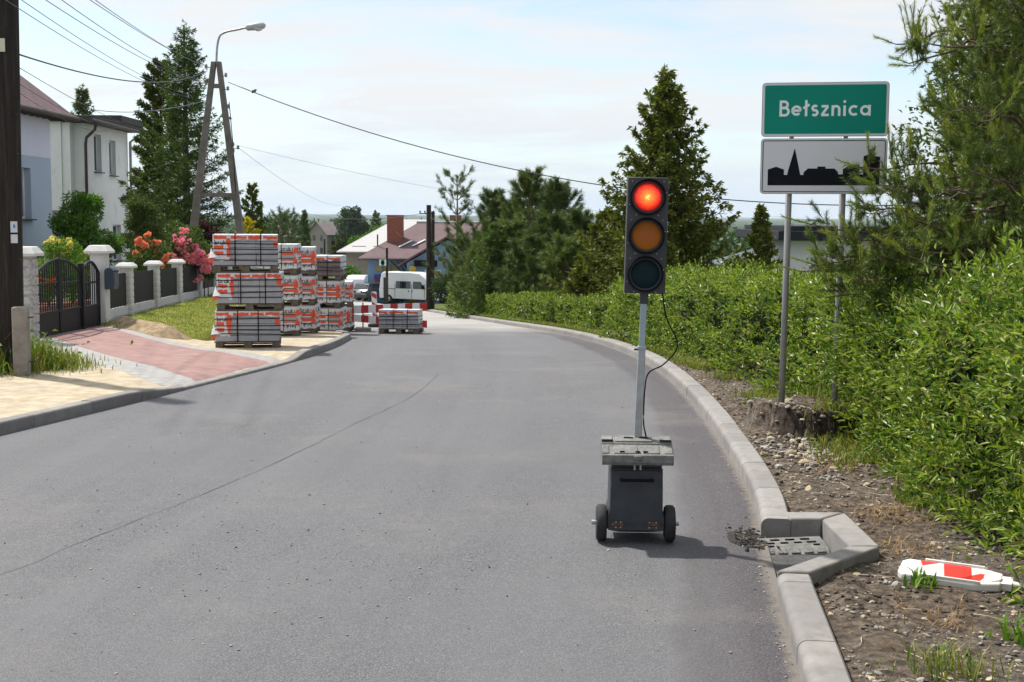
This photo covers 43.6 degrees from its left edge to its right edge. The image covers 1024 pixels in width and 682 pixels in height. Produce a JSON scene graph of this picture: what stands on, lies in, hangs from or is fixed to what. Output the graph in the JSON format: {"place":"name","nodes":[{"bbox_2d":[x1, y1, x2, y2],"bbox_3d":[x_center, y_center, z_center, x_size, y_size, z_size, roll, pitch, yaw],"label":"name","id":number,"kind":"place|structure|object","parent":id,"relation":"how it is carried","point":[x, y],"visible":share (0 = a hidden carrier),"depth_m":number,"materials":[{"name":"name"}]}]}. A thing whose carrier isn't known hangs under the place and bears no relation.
{"place":"outdoors","nodes":[
{"label":"outdoors","id":0,"kind":"place"},
{"bbox_2d":[40,235,82,304],"bbox_3d":[-8.968,-1.258,25.498,0.822,1.723,0.886,0,5,0],"label":"bush","id":1,"kind":"object","parent":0,"point":[64,249],"visible":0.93,"depth_m":25.33,"materials":[{"name":"plant"}]},
{"bbox_2d":[62,261,89,308],"bbox_3d":[-8.676,-0.980,25.232,0.692,1.211,0.699,0,5,0],"label":"bush","id":2,"kind":"object","parent":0,"point":[72,284],"visible":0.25,"depth_m":25.11,"materials":[{"name":"green plant"}]},
{"bbox_2d":[105,316,192,339],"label":"earth bank","id":3,"kind":"structure","parent":0,"point":[158,329],"depth_m":23.24,"materials":[{"name":"beige sand"}]},
{"bbox_2d":[49,326,268,380],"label":"driveway paving","id":4,"kind":"structure","parent":0,"point":[196,364],"depth_m":19.39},
{"bbox_2d":[0,331,343,418],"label":"sandy footpath","id":5,"kind":"structure","parent":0,"point":[30,393],"depth_m":15.73,"materials":[{"name":"beige sand"}]},
{"bbox_2d":[0,0,23,372],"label":"utility pole","id":6,"kind":"object","parent":5,"relation":"on","point":[11,264],"visible":0.84,"depth_m":16.26,"materials":[{"name":"brown wood"}]},
{"bbox_2d":[20,54,206,82],"bbox_3d":[-7.892,-6.016,28.009,0.022,2.459,24.119,0,6,-8],"label":"overhead wire","id":7,"kind":"object","parent":6,"relation":"attached to","point":[98,75],"visible":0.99,"depth_m":21.48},
{"bbox_2d":[11,306,34,375],"bbox_3d":[-6.188,0.123,16.248,0.257,1.120,0.200,-1,6,-13],"label":"concrete stub","id":8,"kind":"object","parent":5,"relation":"on","point":[21,317],"visible":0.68,"depth_m":16.14,"materials":[{"name":"concrete"}]},
{"bbox_2d":[0,329,62,377],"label":"grass clump","id":9,"kind":"object","parent":5,"relation":"on","point":[2,359],"visible":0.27,"depth_m":16.41,"materials":[{"name":"green plant"}]},
{"bbox_2d":[23,246,43,341],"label":"gate pillar","id":10,"kind":"structure","parent":5,"relation":"on","point":[30,276],"depth_m":20.31,"materials":[{"name":"concrete"}]},
{"bbox_2d":[37,257,61,337],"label":"driveway gate","id":11,"kind":"structure","parent":5,"relation":"on","point":[49,321],"depth_m":21.41,"materials":[{"name":"black metal"}]},
{"bbox_2d":[0,332,136,376],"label":"grass clump","id":12,"kind":"object","parent":5,"relation":"on","point":[54,359],"visible":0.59,"depth_m":17.02,"materials":[{"name":"green plant"}]},
{"bbox_2d":[78,263,85,328],"bbox_3d":[-7.715,-0.777,22.956,0.090,1.240,0.090,0,5,0],"label":"gate post","id":13,"kind":"object","parent":5,"relation":"on","point":[81,266],"visible":0.56,"depth_m":22.92,"materials":[{"name":"black metal"}]},
{"bbox_2d":[59,258,82,332],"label":"driveway gate","id":14,"kind":"structure","parent":13,"relation":"attached to","point":[71,317],"depth_m":22.41,"materials":[{"name":"black metal"}]},
{"bbox_2d":[84,245,114,325],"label":"gate pillar","id":15,"kind":"structure","parent":5,"relation":"on","point":[99,256],"depth_m":23.93,"materials":[{"name":"white paint"}]},
{"bbox_2d":[84,260,100,327],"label":"wicket gate","id":16,"kind":"structure","parent":15,"relation":"attached to","point":[93,313],"depth_m":23.55,"materials":[{"name":"black metal"}]},
{"bbox_2d":[104,267,118,288],"bbox_3d":[-7.498,-1.175,23.983,0.188,0.399,0.300,0,5,0],"label":"mailbox","id":17,"kind":"object","parent":15,"relation":"attached to","point":[111,277],"visible":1,"depth_m":23.84,"materials":[{"name":"blue paint"}]},
{"bbox_2d":[34,337,194,386],"bbox_3d":[-5.905,0.250,18.433,0.579,0.104,6.737,-3,7,-35],"label":"driveway edging","id":18,"kind":"object","parent":5,"relation":"on","point":[153,374],"visible":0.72,"depth_m":17.17,"materials":[{"name":"grey concrete"}]},
{"bbox_2d":[99,326,279,362],"bbox_3d":[-5.636,0.022,21.658,0.425,0.175,6.764,-4,7,-41],"label":"driveway edging","id":19,"kind":"object","parent":5,"relation":"on","point":[257,356],"visible":0.94,"depth_m":20.99,"materials":[{"name":"grey concrete"}]},
{"bbox_2d":[211,307,280,347],"bbox_3d":[-4.604,-0.233,22.208,1.179,0.656,0.968,-1,6,-10],"label":"paver pallet","id":20,"kind":"object","parent":5,"relation":"on","point":[247,329],"visible":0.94,"depth_m":21.80,"materials":[{"name":"grey concrete"}]},
{"bbox_2d":[212,271,284,310],"bbox_3d":[-4.545,-0.878,22.146,1.179,0.656,0.966,0,6,-7],"label":"paver pallet","id":21,"kind":"object","parent":20,"relation":"on","point":[251,291],"visible":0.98,"depth_m":21.73,"materials":[{"name":"grey concrete"}]},
{"bbox_2d":[208,233,278,272],"bbox_3d":[-4.620,-1.524,22.083,1.179,0.656,0.967,-1,6,-10],"label":"paver pallet","id":22,"kind":"object","parent":21,"relation":"on","point":[245,251],"visible":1,"depth_m":21.67,"materials":[{"name":"grey concrete"}]},
{"bbox_2d":[280,303,302,335],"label":"paver pallet","id":23,"kind":"object","parent":5,"relation":"on","point":[290,320],"visible":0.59,"depth_m":26.97,"materials":[{"name":"white plastic"}]},
{"bbox_2d":[245,274,302,305],"bbox_3d":[-5.056,-1.101,27.304,1.155,0.658,0.978,0,6,-3],"label":"paver pallet","id":24,"kind":"object","parent":23,"relation":"on","point":[293,289],"visible":0.48,"depth_m":26.89,"materials":[{"name":"white wood"}]},
{"bbox_2d":[250,243,301,274],"bbox_3d":[-5.068,-1.750,27.240,1.155,0.658,0.975,0,6,-3],"label":"paver pallet","id":25,"kind":"object","parent":24,"relation":"on","point":[289,256],"visible":0.55,"depth_m":26.82,"materials":[{"name":"white wood"}]},
{"bbox_2d":[302,303,320,333],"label":"paver pallet","id":26,"kind":"object","parent":5,"relation":"on","point":[311,319],"visible":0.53,"depth_m":28.62,"materials":[{"name":"white plastic"}]},
{"bbox_2d":[287,275,317,304],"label":"paver pallet","id":27,"kind":"object","parent":26,"relation":"on","point":[310,289],"visible":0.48,"depth_m":28.62,"materials":[{"name":"white wood"}]},
{"bbox_2d":[279,246,316,275],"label":"paver pallet","id":28,"kind":"object","parent":27,"relation":"on","point":[309,258],"visible":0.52,"depth_m":28.57,"materials":[{"name":"white wood"}]},
{"bbox_2d":[121,294,244,340],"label":"lawn","id":29,"kind":"structure","parent":0,"point":[191,334],"depth_m":25.58,"materials":[{"name":"green plant"}]},
{"bbox_2d":[346,305,354,331],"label":"paver pallet","id":30,"kind":"object","parent":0,"point":[350,325],"visible":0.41,"depth_m":32.66,"materials":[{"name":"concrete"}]},
{"bbox_2d":[326,280,353,306],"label":"paver pallet","id":31,"kind":"object","parent":30,"relation":"on","point":[349,292],"visible":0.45,"depth_m":32.62,"materials":[{"name":"white wood"}]},
{"bbox_2d":[0,299,801,681],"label":"road","id":32,"kind":"structure","parent":0,"point":[388,461],"depth_m":8.53,"materials":[{"name":"grey asphalt"}]},
{"bbox_2d":[0,329,350,434],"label":"kerb","id":33,"kind":"structure","parent":32,"relation":"on","point":[48,415],"depth_m":14.31,"materials":[{"name":"concrete"}]},
{"bbox_2d":[320,306,346,330],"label":"paver pallet","id":34,"kind":"object","parent":32,"relation":"on","point":[334,318],"visible":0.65,"depth_m":30.55,"materials":[{"name":"white plastic"}]},
{"bbox_2d":[302,279,345,307],"bbox_3d":[-4.624,-1.150,30.916,1.155,0.658,0.978,0,5,1],"label":"paver pallet","id":35,"kind":"object","parent":34,"relation":"on","point":[331,292],"visible":0.65,"depth_m":30.48,"materials":[{"name":"white wood"}]},
{"bbox_2d":[301,254,346,280],"bbox_3d":[-4.568,-1.776,30.877,1.050,0.602,0.884,1,6,2],"label":"paver pallet","id":36,"kind":"object","parent":35,"relation":"on","point":[332,265],"visible":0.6,"depth_m":30.45,"materials":[{"name":"grey concrete"}]},
{"bbox_2d":[354,282,398,300],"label":"car","id":37,"kind":"object","parent":32,"relation":"on","point":[363,290],"visible":0.4,"depth_m":101.35,"materials":[{"name":"silver paint"}]},
{"bbox_2d":[352,303,426,331],"bbox_3d":[-3.236,-0.625,33.115,2.080,0.750,0.360,0,5,0],"label":"road barrier","id":38,"kind":"object","parent":32,"relation":"on","point":[363,317],"visible":0.71,"depth_m":33.05,"materials":[{"name":"white paint"}]},
{"bbox_2d":[0,380,795,680],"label":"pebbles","id":39,"kind":"object","parent":32,"relation":"on","point":[399,554],"visible":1,"depth_m":7.87,"materials":[{"name":"stone"}]},
{"bbox_2d":[378,308,422,333],"bbox_3d":[-2.746,-0.493,31.605,1.010,0.602,0.896,1,3,3],"label":"paver pallet","id":40,"kind":"object","parent":32,"relation":"on","point":[400,321],"visible":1,"depth_m":31.20,"materials":[{"name":"grey concrete"}]},
{"bbox_2d":[429,310,789,537],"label":"kerb","id":41,"kind":"structure","parent":32,"relation":"on","point":[764,489],"depth_m":12.00,"materials":[{"name":"concrete"}]},
{"bbox_2d":[591,177,678,541],"bbox_3d":[0.816,0.124,8.340,0.570,2.366,0.520,1,6,2],"label":"traffic light","id":42,"kind":"object","parent":32,"relation":"on","point":[636,462],"visible":1,"depth_m":8.26,"materials":[{"name":"grey paint"}]},
{"bbox_2d":[723,522,779,551],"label":"asphalt crumbs","id":43,"kind":"object","parent":32,"relation":"on","point":[743,537],"visible":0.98,"depth_m":8.44,"materials":[{"name":"grey asphalt"}]},
{"bbox_2d":[776,573,851,681],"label":"kerb","id":44,"kind":"structure","parent":32,"relation":"on","point":[816,652],"depth_m":6.22,"materials":[{"name":"concrete"}]},
{"bbox_2d":[777,512,878,584],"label":"kerb","id":45,"kind":"structure","parent":32,"relation":"on","point":[847,540],"depth_m":7.98,"materials":[{"name":"concrete"}]},
{"bbox_2d":[39,214,993,311],"bbox_3d":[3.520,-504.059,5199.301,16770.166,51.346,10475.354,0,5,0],"label":"ground","id":46,"kind":"structure","parent":0,"point":[739,222],"depth_m":5868.20,"materials":[{"name":"green plant"}]},
{"bbox_2d":[20,75,79,300],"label":"house","id":47,"kind":"structure","parent":46,"relation":"on","point":[36,169],"depth_m":34.85,"materials":[{"name":"white paint"}]},
{"bbox_2d":[70,83,94,114],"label":"spruce tree","id":48,"kind":"object","parent":46,"relation":"on","point":[82,94],"visible":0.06,"depth_m":61.06,"materials":[{"name":"green plant"}]},
{"bbox_2d":[46,190,125,299],"bbox_3d":[-11.332,-2.322,33.894,2.412,3.355,2.006,5,7,38],"label":"bush","id":49,"kind":"object","parent":46,"relation":"on","point":[78,222],"visible":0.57,"depth_m":33.48,"materials":[{"name":"green plant"}]},
{"bbox_2d":[44,115,143,281],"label":"house","id":50,"kind":"structure","parent":46,"relation":"on","point":[89,161],"depth_m":50.75,"materials":[{"name":"white paint"}]},
{"bbox_2d":[119,195,166,271],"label":"bush","id":51,"kind":"object","parent":46,"relation":"on","point":[141,222],"visible":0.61,"depth_m":40.11,"materials":[{"name":"green plant"}]},
{"bbox_2d":[128,231,173,271],"bbox_3d":[-9.063,-1.781,32.211,0.882,1.979,2.062,1,6,11],"label":"rose bush","id":52,"kind":"object","parent":46,"relation":"on","point":[153,252],"visible":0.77,"depth_m":31.81,"materials":[{"name":"orange plant"}]},
{"bbox_2d":[117,57,200,264],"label":"spruce tree","id":53,"kind":"object","parent":46,"relation":"on","point":[150,92],"visible":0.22,"depth_m":48.10,"materials":[{"name":"green plant"}]},
{"bbox_2d":[110,259,238,319],"bbox_3d":[-8.452,-1.393,33.846,0.384,1.893,18.798,0,6,-4],"label":"garden fence","id":54,"kind":"object","parent":46,"relation":"on","point":[154,285],"visible":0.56,"depth_m":28.78,"materials":[{"name":"white paint"}]},
{"bbox_2d":[116,18,260,270],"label":"spruce tree","id":55,"kind":"object","parent":46,"relation":"on","point":[187,161],"visible":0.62,"depth_m":45.17,"materials":[{"name":"green plant"}]},
{"bbox_2d":[162,218,214,296],"bbox_3d":[-8.601,-2.127,34.376,1.545,2.337,1.968,0,5,0],"label":"rose bush","id":56,"kind":"object","parent":46,"relation":"on","point":[186,246],"visible":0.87,"depth_m":33.89,"materials":[{"name":"pink plant"}]},
{"bbox_2d":[180,219,224,258],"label":"bush","id":57,"kind":"object","parent":46,"relation":"on","point":[208,232],"visible":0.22,"depth_m":42.71,"materials":[{"name":"green plant"}]},
{"bbox_2d":[184,22,265,268],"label":"street lamp","id":58,"kind":"object","parent":46,"relation":"on","point":[229,142],"visible":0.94,"depth_m":40.01,"materials":[{"name":"grey concrete"}]},
{"bbox_2d":[228,82,911,205],"bbox_3d":[2.008,-5.810,36.811,22.622,3.766,0.027,2,6,16],"label":"overhead wire","id":59,"kind":"object","parent":58,"relation":"attached to","point":[516,169],"visible":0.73,"depth_m":37.64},
{"bbox_2d":[241,181,266,233],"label":"thuja tree","id":60,"kind":"object","parent":46,"relation":"on","point":[250,212],"visible":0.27,"depth_m":46.13,"materials":[{"name":"green plant"}]},
{"bbox_2d":[265,206,304,243],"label":"tree","id":61,"kind":"object","parent":46,"relation":"on","point":[282,217],"visible":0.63,"depth_m":148.97,"materials":[{"name":"green plant"}]},
{"bbox_2d":[271,206,310,245],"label":"conifer tree","id":62,"kind":"object","parent":46,"relation":"on","point":[294,222],"visible":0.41,"depth_m":153.31,"materials":[{"name":"green plant"}]},
{"bbox_2d":[298,209,311,245],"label":"conifer tree","id":63,"kind":"object","parent":46,"relation":"on","point":[304,221],"visible":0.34,"depth_m":189.03,"materials":[{"name":"green plant"}]},
{"bbox_2d":[308,222,345,254],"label":"house","id":64,"kind":"structure","parent":46,"relation":"on","point":[320,232],"depth_m":330.94,"materials":[{"name":"beige paint"}]},
{"bbox_2d":[332,205,370,245],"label":"broadleaf tree","id":65,"kind":"object","parent":46,"relation":"on","point":[354,217],"visible":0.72,"depth_m":326.98,"materials":[{"name":"green plant"}]},
{"bbox_2d":[336,219,425,299],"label":"building","id":66,"kind":"structure","parent":46,"relation":"on","point":[354,250],"depth_m":121.92,"materials":[{"name":"white paint"}]},
{"bbox_2d":[379,271,444,302],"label":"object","id":67,"kind":"object","parent":46,"relation":"on","point":[403,286],"visible":0.57,"depth_m":98.66,"materials":[{"name":"white paint"}]},
{"bbox_2d":[357,215,480,303],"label":"house","id":68,"kind":"structure","parent":46,"relation":"on","point":[406,249],"depth_m":105.37,"materials":[{"name":"paint"}]},
{"bbox_2d":[419,205,434,309],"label":"utility pole","id":69,"kind":"object","parent":46,"relation":"on","point":[430,239],"visible":0.94,"depth_m":81.73,"materials":[{"name":"brown wood"}]},
{"bbox_2d":[428,270,461,307],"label":"bush","id":70,"kind":"object","parent":46,"relation":"on","point":[438,288],"visible":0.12,"depth_m":65.40,"materials":[{"name":"green plant"}]},
{"bbox_2d":[133,217,948,271],"bbox_3d":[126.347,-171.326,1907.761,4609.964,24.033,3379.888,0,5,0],"label":"woodland","id":71,"kind":"object","parent":46,"relation":"on","point":[738,242],"visible":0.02,"depth_m":249.61,"materials":[{"name":"green plant"}]},
{"bbox_2d":[736,202,782,322],"bbox_3d":[6.697,-1.810,34.505,1.678,3.853,2.224,4,7,35],"label":"cypress tree","id":72,"kind":"object","parent":46,"relation":"on","point":[760,226],"visible":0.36,"depth_m":34.28,"materials":[{"name":"green plant"}]},
{"bbox_2d":[736,225,940,354],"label":"house","id":73,"kind":"structure","parent":46,"relation":"on","point":[798,240],"depth_m":41.90,"materials":[{"name":"white paint"}]},
{"bbox_2d":[889,1,1023,234],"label":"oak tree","id":74,"kind":"object","parent":46,"relation":"on","point":[927,141],"visible":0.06,"depth_m":17.31,"materials":[{"name":"green plant"}]},
{"bbox_2d":[19,0,1020,218],"label":"sky","id":75,"kind":"structure","parent":0,"point":[558,85],"materials":[{"name":"white"}]},
{"bbox_2d":[427,309,1023,681],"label":"soil verge","id":76,"kind":"structure","parent":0,"point":[875,644],"depth_m":7.60,"materials":[{"name":"brown soil"}]},
{"bbox_2d":[420,163,480,289],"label":"pine tree","id":77,"kind":"object","parent":76,"relation":"on","point":[463,191],"visible":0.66,"depth_m":62.50,"materials":[{"name":"green plant"}]},
{"bbox_2d":[435,218,486,289],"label":"pine tree","id":78,"kind":"object","parent":76,"relation":"on","point":[457,228],"visible":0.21,"depth_m":59.44,"materials":[{"name":"green plant"}]},
{"bbox_2d":[446,237,483,307],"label":"pine tree","id":79,"kind":"object","parent":76,"relation":"on","point":[458,270],"visible":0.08,"depth_m":53.67,"materials":[{"name":"green plant"}]},
{"bbox_2d":[447,185,513,280],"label":"pine tree","id":80,"kind":"object","parent":76,"relation":"on","point":[490,208],"visible":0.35,"depth_m":56.54,"materials":[{"name":"green plant"}]},
{"bbox_2d":[448,242,512,309],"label":"pine tree","id":81,"kind":"object","parent":76,"relation":"on","point":[466,272],"visible":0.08,"depth_m":50.93,"materials":[{"name":"green plant"}]},
{"bbox_2d":[445,221,526,318],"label":"fir tree","id":82,"kind":"object","parent":76,"relation":"on","point":[488,262],"visible":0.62,"depth_m":48.67,"materials":[{"name":"green plant"}]},
{"bbox_2d":[471,214,530,306],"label":"pine tree","id":83,"kind":"object","parent":76,"relation":"on","point":[515,227],"visible":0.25,"depth_m":49.44,"materials":[{"name":"green plant"}]},
{"bbox_2d":[483,165,553,277],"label":"pine tree","id":84,"kind":"object","parent":76,"relation":"on","point":[529,183],"visible":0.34,"depth_m":52.36,"materials":[{"name":"green plant"}]},
{"bbox_2d":[479,289,576,323],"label":"hedge","id":85,"kind":"object","parent":76,"relation":"on","point":[538,306],"visible":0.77,"depth_m":40.67,"materials":[{"name":"green plant"}]},
{"bbox_2d":[488,230,572,313],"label":"pine tree","id":86,"kind":"object","parent":76,"relation":"on","point":[524,256],"visible":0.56,"depth_m":45.60,"materials":[{"name":"green plant"}]},
{"bbox_2d":[493,209,583,293],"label":"pine tree","id":87,"kind":"object","parent":76,"relation":"on","point":[551,224],"visible":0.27,"depth_m":46.46,"materials":[{"name":"green plant"}]},
{"bbox_2d":[519,175,586,285],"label":"pine tree","id":88,"kind":"object","parent":76,"relation":"on","point":[560,195],"visible":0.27,"depth_m":50.29,"materials":[{"name":"green plant"}]},
{"bbox_2d":[519,229,606,295],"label":"pine tree","id":89,"kind":"object","parent":76,"relation":"on","point":[564,250],"visible":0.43,"depth_m":43.66,"materials":[{"name":"green plant"}]},
{"bbox_2d":[560,202,607,283],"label":"pine tree","id":90,"kind":"object","parent":76,"relation":"on","point":[576,216],"visible":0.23,"depth_m":47.48,"materials":[{"name":"green plant"}]},
{"bbox_2d":[552,292,630,331],"bbox_3d":[2.127,-0.711,33.560,1.450,1.350,5.446,0,6,-8],"label":"hedge","id":91,"kind":"object","parent":76,"relation":"on","point":[586,310],"visible":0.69,"depth_m":32.79,"materials":[{"name":"green plant"}]},
{"bbox_2d":[562,207,625,296],"bbox_3d":[2.920,-2.113,38.366,3.206,3.867,3.155,2,6,18],"label":"cypress tree","id":92,"kind":"object","parent":76,"relation":"on","point":[582,284],"visible":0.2,"depth_m":38.32,"materials":[{"name":"green plant"}]},
{"bbox_2d":[546,63,747,315],"bbox_3d":[4.019,-3.895,35.708,6.140,7.682,5.842,0,5,0],"label":"spruce tree","id":93,"kind":"object","parent":76,"relation":"on","point":[664,124],"visible":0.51,"depth_m":35.33,"materials":[{"name":"green plant"}]},
{"bbox_2d":[434,307,982,508],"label":"grass","id":94,"kind":"structure","parent":76,"relation":"on","point":[697,364],"depth_m":12.41,"materials":[{"name":"green plant"}]},
{"bbox_2d":[596,251,956,405],"bbox_3d":[3.464,-0.415,20.025,2.283,2.482,14.629,0,6,-5],"label":"hedge","id":95,"kind":"object","parent":76,"relation":"on","point":[710,325],"visible":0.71,"depth_m":17.64,"materials":[{"name":"green plant"}]},
{"bbox_2d":[770,555,822,576],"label":"gully floor","id":96,"kind":"structure","parent":76,"relation":"on","point":[780,562],"depth_m":7.98,"materials":[{"name":"concrete"}]},
{"bbox_2d":[758,536,829,554],"bbox_3d":[1.829,1.361,8.341,0.430,0.102,0.248,-2,8,-3],"label":"gully cover","id":97,"kind":"object","parent":96,"relation":"on","point":[812,545],"visible":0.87,"depth_m":8.30,"materials":[{"name":"metal"}]},
{"bbox_2d":[620,340,1023,681],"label":"stones","id":98,"kind":"object","parent":76,"relation":"on","point":[809,466],"visible":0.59,"depth_m":9.56,"materials":[{"name":"grey gravel"}]},
{"bbox_2d":[760,81,889,405],"bbox_3d":[2.947,-0.777,12.243,1.166,3.342,0.097,1,6,11],"label":"town sign","id":99,"kind":"object","parent":76,"relation":"on","point":[790,164],"visible":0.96,"depth_m":12.11,"materials":[{"name":"metal"}]},
{"bbox_2d":[738,397,1012,653],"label":"dead grass","id":100,"kind":"structure","parent":76,"relation":"on","point":[902,552],"depth_m":8.47,"materials":[{"name":"brown plant"}]},
{"bbox_2d":[765,433,1023,681],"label":"dead roots","id":101,"kind":"object","parent":76,"relation":"on","point":[894,576],"visible":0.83,"depth_m":7.37,"materials":[{"name":"brown plant"}]},
{"bbox_2d":[773,0,1023,317],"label":"pine tree","id":102,"kind":"object","parent":76,"relation":"on","point":[966,231],"visible":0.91,"depth_m":11.25,"materials":[{"name":"green plant"}]},
{"bbox_2d":[793,191,1023,605],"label":"hedge","id":103,"kind":"object","parent":76,"relation":"on","point":[972,372],"visible":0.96,"depth_m":9.15,"materials":[{"name":"green plant"}]},
{"bbox_2d":[901,565,938,590],"bbox_3d":[2.297,1.327,7.202,0.217,0.107,0.248,0,5,0],"label":"weed","id":104,"kind":"object","parent":76,"relation":"on","point":[916,579],"visible":0.99,"depth_m":7.21,"materials":[{"name":"green plant"}]},
{"bbox_2d":[851,636,1020,681],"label":"grass clump","id":105,"kind":"object","parent":76,"relation":"on","point":[953,658],"visible":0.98,"depth_m":5.79,"materials":[{"name":"green plant"}]},
{"bbox_2d":[898,558,1022,591],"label":"guide board","id":106,"kind":"object","parent":76,"relation":"on","point":[968,576],"visible":0.96,"depth_m":7.26,"materials":[{"name":"white plastic"}]},
{"bbox_2d":[982,610,1023,647],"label":"weed","id":107,"kind":"object","parent":76,"relation":"on","point":[1006,634],"visible":1,"depth_m":6.29,"materials":[{"name":"green plant"}]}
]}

